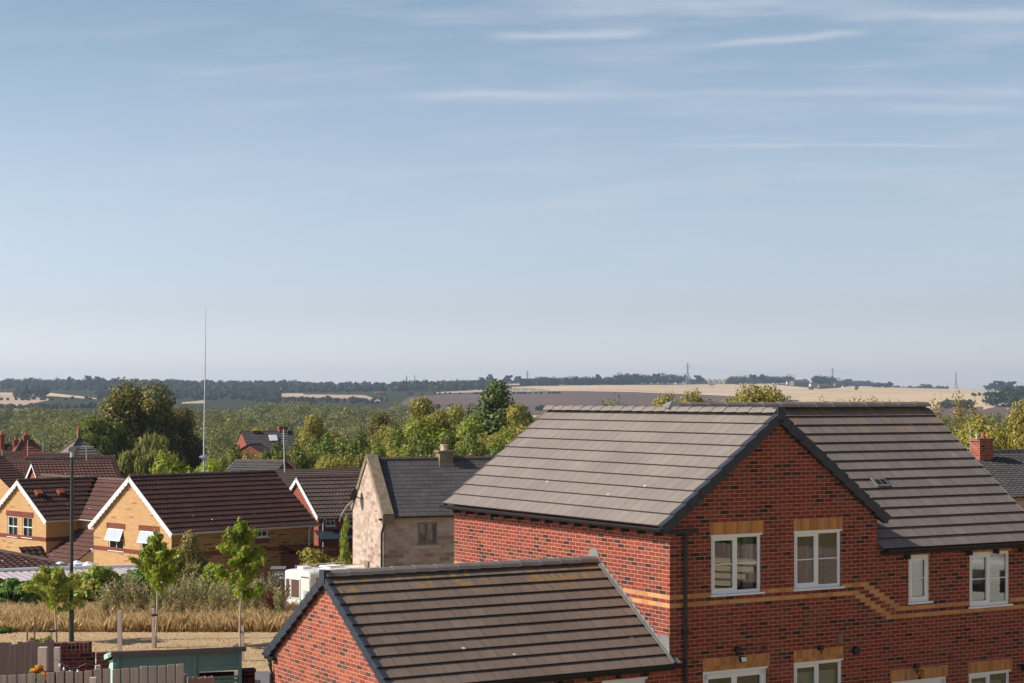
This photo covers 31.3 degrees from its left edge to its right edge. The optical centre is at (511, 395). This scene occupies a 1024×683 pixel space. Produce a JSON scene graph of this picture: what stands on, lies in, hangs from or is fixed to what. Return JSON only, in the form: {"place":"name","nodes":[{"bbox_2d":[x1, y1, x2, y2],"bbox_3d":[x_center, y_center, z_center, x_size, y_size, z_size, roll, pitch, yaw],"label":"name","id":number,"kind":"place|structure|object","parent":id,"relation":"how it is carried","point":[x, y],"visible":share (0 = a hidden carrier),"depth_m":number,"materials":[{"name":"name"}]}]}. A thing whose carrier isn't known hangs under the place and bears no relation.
{"place":"outdoors","nodes":[
{"label":"outdoors","id":0,"kind":"place"},
{"bbox_2d":[0,394,48,405],"bbox_3d":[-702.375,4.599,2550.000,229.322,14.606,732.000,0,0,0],"label":"field","id":1,"kind":"structure","parent":0,"point":[11,400],"depth_m":2462.89,"materials":[{"name":"plant"}]},
{"bbox_2d":[0,629,277,670],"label":"lawn","id":2,"kind":"structure","parent":0,"point":[110,643],"depth_m":54.25,"materials":[{"name":"plant"}]},
{"bbox_2d":[21,565,84,641],"bbox_3d":[-13.446,6.110,53.680,1.851,2.382,1.982,0,0,0],"label":"young tree","id":3,"kind":"object","parent":2,"relation":"on","point":[50,581],"visible":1,"depth_m":53.51,"materials":[{"name":"green plant"}]},
{"bbox_2d":[69,447,77,641],"bbox_3d":[-12.971,4.456,54.000,0.243,5.889,0.200,0,0,0],"label":"street lamp","id":4,"kind":"object","parent":2,"relation":"on","point":[72,450],"visible":0.91,"depth_m":53.95,"materials":[{"name":"metal"}]},
{"bbox_2d":[128,528,177,647],"bbox_3d":[-10.332,5.545,52.423,1.408,3.513,1.628,0,0,0],"label":"young tree","id":5,"kind":"object","parent":2,"relation":"on","point":[153,553],"visible":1,"depth_m":52.47,"materials":[{"name":"green plant"}]},
{"bbox_2d":[213,516,266,646],"bbox_3d":[-7.352,5.284,49.755,1.504,4.037,1.600,0,0,0],"label":"young tree","id":6,"kind":"object","parent":2,"relation":"on","point":[241,560],"visible":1,"depth_m":49.60,"materials":[{"name":"green plant"}]},
{"bbox_2d":[0,599,300,631],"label":"tall dry grass","id":7,"kind":"structure","parent":0,"point":[90,617],"depth_m":56.79,"materials":[{"name":"plant"}]},
{"bbox_2d":[282,394,379,401],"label":"field","id":8,"kind":"structure","parent":0,"point":[335,396],"depth_m":2762.16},
{"bbox_2d":[0,383,1022,461],"bbox_3d":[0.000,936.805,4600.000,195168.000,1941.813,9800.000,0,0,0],"label":"ground","id":9,"kind":"structure","parent":0,"point":[226,403],"depth_m":2560.32,"materials":[{"name":"plant"}]},
{"bbox_2d":[0,455,24,500],"bbox_3d":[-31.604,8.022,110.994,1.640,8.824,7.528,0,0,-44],"label":"house","id":10,"kind":"structure","parent":9,"relation":"on","point":[10,473],"depth_m":109.36,"materials":[{"name":"tile"}]},
{"bbox_2d":[0,577,33,604],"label":"shrub","id":11,"kind":"object","parent":9,"relation":"on","point":[11,589],"visible":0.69,"depth_m":62.87,"materials":[{"name":"green plant"}]},
{"bbox_2d":[0,431,44,458],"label":"hipped house","id":12,"kind":"structure","parent":9,"relation":"on","point":[21,445],"depth_m":189.72,"materials":[{"name":"brown tile"}]},
{"bbox_2d":[17,580,48,606],"bbox_3d":[-16.402,7.066,63.599,1.573,1.406,1.963,0,0,0],"label":"shrub","id":13,"kind":"object","parent":9,"relation":"on","point":[33,597],"visible":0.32,"depth_m":62.77,"materials":[{"name":"green plant"}]},
{"bbox_2d":[19,546,47,557],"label":"porch","id":14,"kind":"object","parent":9,"relation":"on","point":[36,551],"visible":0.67,"depth_m":80.83,"materials":[{"name":"tile"}]},
{"bbox_2d":[0,549,69,571],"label":"bungalow","id":15,"kind":"object","parent":9,"relation":"on","point":[10,559],"visible":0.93,"depth_m":74.33,"materials":[{"name":"brown tile"}]},
{"bbox_2d":[0,473,125,553],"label":"yellow brick house","id":16,"kind":"structure","parent":9,"relation":"on","point":[34,511],"depth_m":93.86,"materials":[{"name":"brown tile"}]},
{"bbox_2d":[0,564,137,603],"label":"corrugated lean to","id":17,"kind":"object","parent":9,"relation":"on","point":[24,575],"visible":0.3,"depth_m":70.98,"materials":[{"name":"white plastic"}]},
{"bbox_2d":[47,528,93,569],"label":"garage","id":18,"kind":"structure","parent":9,"relation":"on","point":[83,544],"depth_m":91.26,"materials":[{"name":"tile"}]},
{"bbox_2d":[25,460,118,477],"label":"house","id":19,"kind":"structure","parent":9,"relation":"on","point":[97,468],"depth_m":107.23,"materials":[{"name":"tile"}]},
{"bbox_2d":[25,455,121,477],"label":"house","id":20,"kind":"structure","parent":9,"relation":"on","point":[112,458],"depth_m":121.53,"materials":[{"name":"tile"}]},
{"bbox_2d":[57,428,102,455],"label":"hipped house","id":21,"kind":"structure","parent":9,"relation":"on","point":[79,441],"depth_m":164.57,"materials":[{"name":"grey tile"}]},
{"bbox_2d":[59,571,108,603],"bbox_3d":[-14.706,6.844,62.663,1.975,1.673,2.082,0,0,0],"label":"shrub","id":22,"kind":"object","parent":9,"relation":"on","point":[89,589],"visible":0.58,"depth_m":62.07,"materials":[{"name":"green plant"}]},
{"bbox_2d":[69,430,113,454],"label":"broadleaf tree","id":23,"kind":"object","parent":9,"relation":"on","point":[99,444],"visible":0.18,"depth_m":188.70,"materials":[{"name":"green plant"}]},
{"bbox_2d":[70,413,133,468],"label":"broadleaf tree","id":24,"kind":"object","parent":9,"relation":"on","point":[117,438],"visible":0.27,"depth_m":194.38,"materials":[{"name":"green plant"}]},
{"bbox_2d":[85,564,120,602],"bbox_3d":[-14.456,6.828,63.855,1.396,1.958,1.614,0,0,0],"label":"shrub","id":25,"kind":"object","parent":9,"relation":"on","point":[101,574],"visible":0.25,"depth_m":63.70,"materials":[{"name":"green plant"}]},
{"bbox_2d":[94,582,118,613],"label":"weed clump","id":26,"kind":"object","parent":9,"relation":"on","point":[103,604],"visible":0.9,"depth_m":58.49,"materials":[{"name":"plant"}]},
{"bbox_2d":[105,576,128,609],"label":"weed clump","id":27,"kind":"object","parent":9,"relation":"on","point":[119,596],"visible":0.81,"depth_m":59.33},
{"bbox_2d":[118,568,139,605],"bbox_3d":[-12.627,6.534,60.283,0.822,1.685,0.824,0,0,19],"label":"weed clump","id":28,"kind":"object","parent":9,"relation":"on","point":[128,592],"visible":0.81,"depth_m":60.23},
{"bbox_2d":[110,569,149,604],"bbox_3d":[-13.802,7.134,64.963,2.072,1.882,2.067,0,0,43],"label":"shrub","id":29,"kind":"object","parent":9,"relation":"on","point":[137,574],"visible":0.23,"depth_m":64.60,"materials":[{"name":"green plant"}]},
{"bbox_2d":[129,580,152,613],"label":"weed clump","id":30,"kind":"object","parent":9,"relation":"on","point":[138,606],"visible":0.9,"depth_m":58.48,"materials":[{"name":"plant"}]},
{"bbox_2d":[95,377,192,469],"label":"broadleaf tree","id":31,"kind":"object","parent":9,"relation":"on","point":[136,418],"visible":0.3,"depth_m":203.13,"materials":[{"name":"green plant"}]},
{"bbox_2d":[117,430,177,478],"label":"willow tree","id":32,"kind":"object","parent":9,"relation":"on","point":[140,458],"visible":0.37,"depth_m":174.43,"materials":[{"name":"green plant"}]},
{"bbox_2d":[149,445,194,473],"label":"bush","id":33,"kind":"object","parent":9,"relation":"on","point":[175,466],"visible":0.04,"depth_m":111.59,"materials":[{"name":"green plant"}]},
{"bbox_2d":[147,548,202,599],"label":"shrub","id":34,"kind":"object","parent":9,"relation":"on","point":[179,560],"visible":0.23,"depth_m":65.66,"materials":[{"name":"green plant"}]},
{"bbox_2d":[168,577,194,614],"bbox_3d":[-10.660,6.530,58.491,0.968,1.603,0.694,0,0,0],"label":"weed clump","id":35,"kind":"object","parent":9,"relation":"on","point":[180,597],"visible":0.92,"depth_m":58.45,"materials":[{"name":"plant"}]},
{"bbox_2d":[166,405,206,470],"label":"broadleaf tree","id":36,"kind":"object","parent":9,"relation":"on","point":[192,450],"visible":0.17,"depth_m":211.41,"materials":[{"name":"green plant"}]},
{"bbox_2d":[176,569,199,610],"bbox_3d":[-10.465,6.452,59.414,0.754,1.780,1.022,0,0,18],"label":"weed clump","id":37,"kind":"object","parent":9,"relation":"on","point":[191,602],"visible":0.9,"depth_m":59.36,"materials":[{"name":"plant"}]},
{"bbox_2d":[174,529,210,598],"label":"shrub","id":38,"kind":"object","parent":9,"relation":"on","point":[189,546],"visible":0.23,"depth_m":67.71,"materials":[{"name":"green plant"}]},
{"bbox_2d":[195,573,209,608],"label":"weed clump","id":39,"kind":"object","parent":9,"relation":"on","point":[203,589],"visible":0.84,"depth_m":60.28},
{"bbox_2d":[199,313,206,471],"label":"tall aerial","id":40,"kind":"object","parent":9,"relation":"on","point":[203,456],"visible":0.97,"depth_m":97.97,"materials":[{"name":"metal"}]},
{"bbox_2d":[88,470,320,588],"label":"yellow brick house","id":41,"kind":"structure","parent":9,"relation":"on","point":[208,508],"depth_m":87.47,"materials":[{"name":"brown tile"}]},
{"bbox_2d":[104,528,122,551],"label":"window","id":42,"kind":"structure","parent":41,"relation":"in","point":[112,534],"depth_m":87.44,"materials":[{"name":"white plastic"}]},
{"bbox_2d":[194,451,226,471],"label":"bush","id":43,"kind":"object","parent":9,"relation":"on","point":[215,468],"visible":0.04,"depth_m":115.18,"materials":[{"name":"green plant"}]},
{"bbox_2d":[193,562,229,604],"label":"shrub","id":44,"kind":"object","parent":9,"relation":"on","point":[208,570],"visible":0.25,"depth_m":65.57,"materials":[{"name":"green plant"}]},
{"bbox_2d":[201,574,228,611],"bbox_3d":[-9.465,6.474,58.426,0.767,1.715,0.803,0,0,25],"label":"weed clump","id":45,"kind":"object","parent":9,"relation":"on","point":[213,601],"visible":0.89,"depth_m":58.44,"materials":[{"name":"plant"}]},
{"bbox_2d":[239,443,270,458],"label":"house","id":46,"kind":"structure","parent":9,"relation":"on","point":[254,448],"depth_m":214.75,"materials":[{"name":"red brick"}]},
{"bbox_2d":[226,459,292,470],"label":"bungalow","id":47,"kind":"object","parent":9,"relation":"on","point":[249,464],"visible":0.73,"depth_m":128.28,"materials":[{"name":"tile"}]},
{"bbox_2d":[235,426,298,454],"bbox_3d":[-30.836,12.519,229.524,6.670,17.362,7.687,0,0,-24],"label":"red gabled house","id":48,"kind":"structure","parent":9,"relation":"on","point":[268,439],"depth_m":228.30,"materials":[{"name":"tile"}]},
{"bbox_2d":[257,441,286,459],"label":"bush","id":49,"kind":"object","parent":9,"relation":"on","point":[274,450],"visible":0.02,"depth_m":155.49,"materials":[{"name":"green plant"}]},
{"bbox_2d":[271,584,290,613],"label":"weed clump","id":50,"kind":"object","parent":9,"relation":"on","point":[278,594],"visible":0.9,"depth_m":58.47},
{"bbox_2d":[291,448,316,468],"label":"bush","id":51,"kind":"object","parent":9,"relation":"on","point":[300,462],"visible":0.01,"depth_m":139.92,"materials":[{"name":"green plant"}]},
{"bbox_2d":[279,544,339,576],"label":"outbuilding","id":52,"kind":"structure","parent":9,"relation":"on","point":[290,560],"depth_m":88.20,"materials":[{"name":"red brick"}]},
{"bbox_2d":[268,468,360,487],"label":"red brick house","id":53,"kind":"structure","parent":9,"relation":"on","point":[287,476],"depth_m":114.55,"materials":[{"name":"brown tile"}]},
{"bbox_2d":[293,413,344,453],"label":"broadleaf tree","id":54,"kind":"object","parent":9,"relation":"on","point":[315,429],"visible":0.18,"depth_m":229.29,"materials":[{"name":"green plant"}]},
{"bbox_2d":[285,562,361,603],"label":"motorhome","id":55,"kind":"object","parent":9,"relation":"on","point":[300,580],"visible":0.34,"depth_m":76.77,"materials":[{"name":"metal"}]},
{"bbox_2d":[289,475,358,563],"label":"red brick house","id":56,"kind":"structure","parent":9,"relation":"on","point":[325,500],"depth_m":102.25,"materials":[{"name":"brown tile"}]},
{"bbox_2d":[296,547,352,567],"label":"leafy shrub","id":57,"kind":"object","parent":9,"relation":"on","point":[309,557],"visible":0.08,"depth_m":82.55,"materials":[{"name":"green plant"}]},
{"bbox_2d":[317,433,350,466],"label":"bush","id":58,"kind":"object","parent":9,"relation":"on","point":[331,448],"visible":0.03,"depth_m":154.75,"materials":[{"name":"green plant"}]},
{"bbox_2d":[314,455,356,468],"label":"bush","id":59,"kind":"object","parent":9,"relation":"on","point":[325,463],"visible":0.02,"depth_m":137.58,"materials":[{"name":"green plant"}]},
{"bbox_2d":[338,513,352,563],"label":"leafy shrub","id":60,"kind":"object","parent":9,"relation":"on","point":[344,551],"visible":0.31,"depth_m":82.88,"materials":[{"name":"green plant"}]},
{"bbox_2d":[328,451,364,467],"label":"bush","id":61,"kind":"object","parent":9,"relation":"on","point":[351,461],"visible":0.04,"depth_m":139.35,"materials":[{"name":"green plant"}]},
{"bbox_2d":[341,431,370,454],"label":"bush","id":62,"kind":"object","parent":9,"relation":"on","point":[361,441],"visible":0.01,"depth_m":159.55,"materials":[{"name":"green plant"}]},
{"bbox_2d":[343,441,370,460],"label":"bush","id":63,"kind":"object","parent":9,"relation":"on","point":[354,452],"visible":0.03,"depth_m":149.75,"materials":[{"name":"green plant"}]},
{"bbox_2d":[366,409,398,443],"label":"broadleaf tree","id":64,"kind":"object","parent":9,"relation":"on","point":[379,420],"visible":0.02,"depth_m":220.81,"materials":[{"name":"green plant"}]},
{"bbox_2d":[365,426,406,453],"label":"bush","id":65,"kind":"object","parent":9,"relation":"on","point":[398,438],"visible":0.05,"depth_m":159.33,"materials":[{"name":"green plant"}]},
{"bbox_2d":[391,430,426,455],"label":"bush","id":66,"kind":"object","parent":9,"relation":"on","point":[417,436],"depth_m":154.44,"materials":[{"name":"green plant"}]},
{"bbox_2d":[374,394,458,441],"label":"broadleaf tree","id":67,"kind":"object","parent":9,"relation":"on","point":[440,418],"visible":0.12,"depth_m":214.68,"materials":[{"name":"green plant"}]},
{"bbox_2d":[349,444,495,567],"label":"stone house","id":68,"kind":"structure","parent":9,"relation":"on","point":[401,517],"depth_m":76.36,"materials":[{"name":"beige stone"}]},
{"bbox_2d":[417,522,438,544],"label":"window","id":69,"kind":"structure","parent":68,"relation":"in","point":[427,531],"depth_m":75.82,"materials":[{"name":"grey glass"}]},
{"bbox_2d":[398,410,468,448],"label":"bush","id":70,"kind":"object","parent":9,"relation":"on","point":[431,431],"visible":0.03,"depth_m":174.23,"materials":[{"name":"green plant"}]},
{"bbox_2d":[414,437,454,456],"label":"bush","id":71,"kind":"object","parent":9,"relation":"on","point":[425,446],"visible":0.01,"depth_m":144.86,"materials":[{"name":"green plant"}]},
{"bbox_2d":[419,431,459,456],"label":"bush","id":72,"kind":"object","parent":9,"relation":"on","point":[442,440],"depth_m":149.74,"materials":[{"name":"green plant"}]},
{"bbox_2d":[446,404,465,431],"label":"broadleaf tree","id":73,"kind":"object","parent":9,"relation":"on","point":[455,414],"visible":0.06,"depth_m":235.31,"materials":[{"name":"green plant"}]},
{"bbox_2d":[447,412,486,442],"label":"bush","id":74,"kind":"object","parent":9,"relation":"on","point":[463,430],"visible":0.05,"depth_m":180.20,"materials":[{"name":"green plant"}]},
{"bbox_2d":[448,430,488,455],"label":"bush","id":75,"kind":"object","parent":9,"relation":"on","point":[466,444],"visible":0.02,"depth_m":147.41,"materials":[{"name":"green plant"}]},
{"bbox_2d":[262,548,684,682],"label":"brick outbuilding","id":76,"kind":"structure","parent":9,"relation":"on","point":[475,622],"depth_m":32.38,"materials":[{"name":"brown tile"}]},
{"bbox_2d":[455,378,533,438],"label":"poplar tree","id":77,"kind":"object","parent":9,"relation":"on","point":[490,412],"visible":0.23,"depth_m":188.57,"materials":[{"name":"green plant"}]},
{"bbox_2d":[483,426,515,454],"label":"bush","id":78,"kind":"object","parent":9,"relation":"on","point":[506,438],"visible":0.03,"depth_m":150.29,"materials":[{"name":"green plant"}]},
{"bbox_2d":[0,399,1015,467],"bbox_3d":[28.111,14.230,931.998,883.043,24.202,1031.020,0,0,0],"label":"woodland","id":79,"kind":"object","parent":9,"relation":"on","point":[48,431],"visible":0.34,"depth_m":872.64,"materials":[{"name":"green plant"}]},
{"bbox_2d":[0,372,1023,410],"bbox_3d":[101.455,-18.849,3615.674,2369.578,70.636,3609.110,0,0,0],"label":"distant woods","id":80,"kind":"object","parent":9,"relation":"on","point":[220,389],"visible":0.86,"depth_m":3168.17,"materials":[{"name":"green plant"}]},
{"bbox_2d":[494,401,536,438],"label":"broadleaf tree","id":81,"kind":"object","parent":9,"relation":"on","point":[517,413],"visible":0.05,"depth_m":185.20,"materials":[{"name":"green plant"}]},
{"bbox_2d":[387,391,798,414],"bbox_3d":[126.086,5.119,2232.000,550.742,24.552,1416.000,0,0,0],"label":"field","id":82,"kind":"structure","parent":9,"relation":"on","point":[532,401],"depth_m":2490.68,"materials":[{"name":"plant"}]},
{"bbox_2d":[512,384,818,399],"bbox_3d":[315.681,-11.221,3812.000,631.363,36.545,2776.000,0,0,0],"label":"field stubble","id":83,"kind":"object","parent":9,"relation":"on","point":[730,390],"visible":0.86,"depth_m":3256.07,"materials":[{"name":"plant"}]},
{"bbox_2d":[678,387,716,401],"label":"leafy tree","id":84,"kind":"object","parent":9,"relation":"on","point":[693,399],"visible":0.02,"depth_m":90.12,"materials":[{"name":"green plant"}]},
{"bbox_2d":[439,401,1023,682],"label":"brick house","id":85,"kind":"structure","parent":9,"relation":"on","point":[755,542],"depth_m":35.61,"materials":[{"name":"brick"}]},
{"bbox_2d":[703,668,765,682],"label":"french door","id":86,"kind":"structure","parent":85,"relation":"in","point":[753,675],"depth_m":33.95,"materials":[{"name":"white plastic"}]},
{"bbox_2d":[710,535,764,596],"bbox_3d":[4.009,3.115,33.968,1.243,1.124,0.665,0,0,-31],"label":"window","id":87,"kind":"structure","parent":85,"relation":"in","point":[726,563],"depth_m":34.02,"materials":[{"name":"white plastic"}]},
{"bbox_2d":[794,660,840,682],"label":"window","id":88,"kind":"structure","parent":85,"relation":"in","point":[810,672],"depth_m":34.83,"materials":[{"name":"white plastic"}]},
{"bbox_2d":[793,531,844,591],"bbox_3d":[5.675,3.115,34.953,1.237,1.124,0.665,0,0,-31],"label":"window","id":89,"kind":"structure","parent":85,"relation":"in","point":[809,547],"depth_m":34.91,"materials":[{"name":"white plastic"}]},
{"bbox_2d":[892,676,945,682],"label":"french door","id":90,"kind":"structure","parent":85,"relation":"in","point":[936,679],"depth_m":36.16,"materials":[{"name":"white plastic"}]},
{"bbox_2d":[908,554,933,604],"bbox_3d":[8.008,3.613,36.063,0.644,0.959,0.203,0,0,-31],"label":"window","id":91,"kind":"structure","parent":85,"relation":"in","point":[916,577],"depth_m":36.13,"materials":[{"name":"white plastic"}]},
{"bbox_2d":[969,671,1008,682],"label":"window","id":92,"kind":"structure","parent":85,"relation":"in","point":[980,678],"depth_m":37.17,"materials":[{"name":"white plastic"}]},
{"bbox_2d":[968,551,1012,608],"bbox_3d":[9.533,3.712,37.231,1.201,1.119,0.665,0,0,-31],"label":"window","id":93,"kind":"structure","parent":85,"relation":"in","point":[985,568],"depth_m":37.07,"materials":[{"name":"white plastic"}]},
{"bbox_2d":[732,381,777,401],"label":"leafy tree","id":94,"kind":"object","parent":9,"relation":"on","point":[745,396],"visible":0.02,"depth_m":84.29,"materials":[{"name":"green plant"}]},
{"bbox_2d":[749,382,791,401],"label":"leafy tree","id":95,"kind":"object","parent":9,"relation":"on","point":[778,394],"visible":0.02,"depth_m":86.06,"materials":[{"name":"green plant"}]},
{"bbox_2d":[799,386,1006,411],"bbox_3d":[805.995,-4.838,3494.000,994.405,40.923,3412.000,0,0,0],"label":"field","id":96,"kind":"structure","parent":9,"relation":"on","point":[881,394],"depth_m":2978.36,"materials":[{"name":"plant"}]},
{"bbox_2d":[859,426,1023,508],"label":"house","id":97,"kind":"structure","parent":9,"relation":"on","point":[1005,468],"depth_m":61.18,"materials":[{"name":"tile"}]},
{"bbox_2d":[929,390,968,437],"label":"birch tree","id":98,"kind":"object","parent":9,"relation":"on","point":[937,413],"visible":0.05,"depth_m":83.59,"materials":[{"name":"green plant"}]},
{"bbox_2d":[953,411,994,449],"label":"leafy tree","id":99,"kind":"object","parent":9,"relation":"on","point":[977,427],"visible":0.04,"depth_m":81.09,"materials":[{"name":"green plant"}]},
{"bbox_2d":[979,395,1023,449],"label":"leafy tree","id":100,"kind":"object","parent":9,"relation":"on","point":[1016,434],"visible":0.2,"depth_m":75.59,"materials":[{"name":"green plant"}]},
{"bbox_2d":[0,0,1023,389],"label":"sky","id":101,"kind":"structure","parent":0,"point":[386,191],"materials":[{"name":"blue"}]},
{"bbox_2d":[931,406,1019,426],"bbox_3d":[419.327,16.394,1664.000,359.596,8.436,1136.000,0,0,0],"label":"field","id":102,"kind":"structure","parent":0,"point":[1001,410],"depth_m":1819.41,"materials":[{"name":"plant"}]},
{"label":"garden terrace","id":103,"kind":"structure","parent":0,"visible":0},
{"bbox_2d":[0,640,53,682],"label":"board fence","id":104,"kind":"object","parent":103,"relation":"on","point":[19,658],"visible":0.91,"depth_m":33.57,"materials":[{"name":"wood"}]},
{"bbox_2d":[38,647,47,670],"bbox_3d":[-8.367,5.541,32.600,0.150,2.118,0.150,0,0,0],"label":"timber post","id":105,"kind":"object","parent":103,"relation":"on","point":[42,656],"visible":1,"depth_m":32.52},
{"bbox_2d":[39,641,94,682],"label":"garden wall","id":106,"kind":"structure","parent":103,"relation":"on","point":[74,654],"depth_m":34.08,"materials":[{"name":"red brick"}]},
{"bbox_2d":[0,664,183,682],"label":"picket fence","id":107,"kind":"object","parent":103,"relation":"on","point":[125,675],"visible":1,"depth_m":30.36,"materials":[{"name":"wood"}]},
{"bbox_2d":[96,650,147,682],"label":"brick wall","id":108,"kind":"structure","parent":103,"relation":"on","point":[100,660],"depth_m":35.24,"materials":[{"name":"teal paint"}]},
{"bbox_2d":[95,646,245,682],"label":"teal shed","id":109,"kind":"structure","parent":103,"relation":"on","point":[195,661],"depth_m":34.61,"materials":[{"name":"paint"}]},
{"bbox_2d":[199,671,237,682],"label":"window","id":110,"kind":"structure","parent":109,"relation":"in","point":[227,676],"depth_m":35.33,"materials":[{"name":"glass"}]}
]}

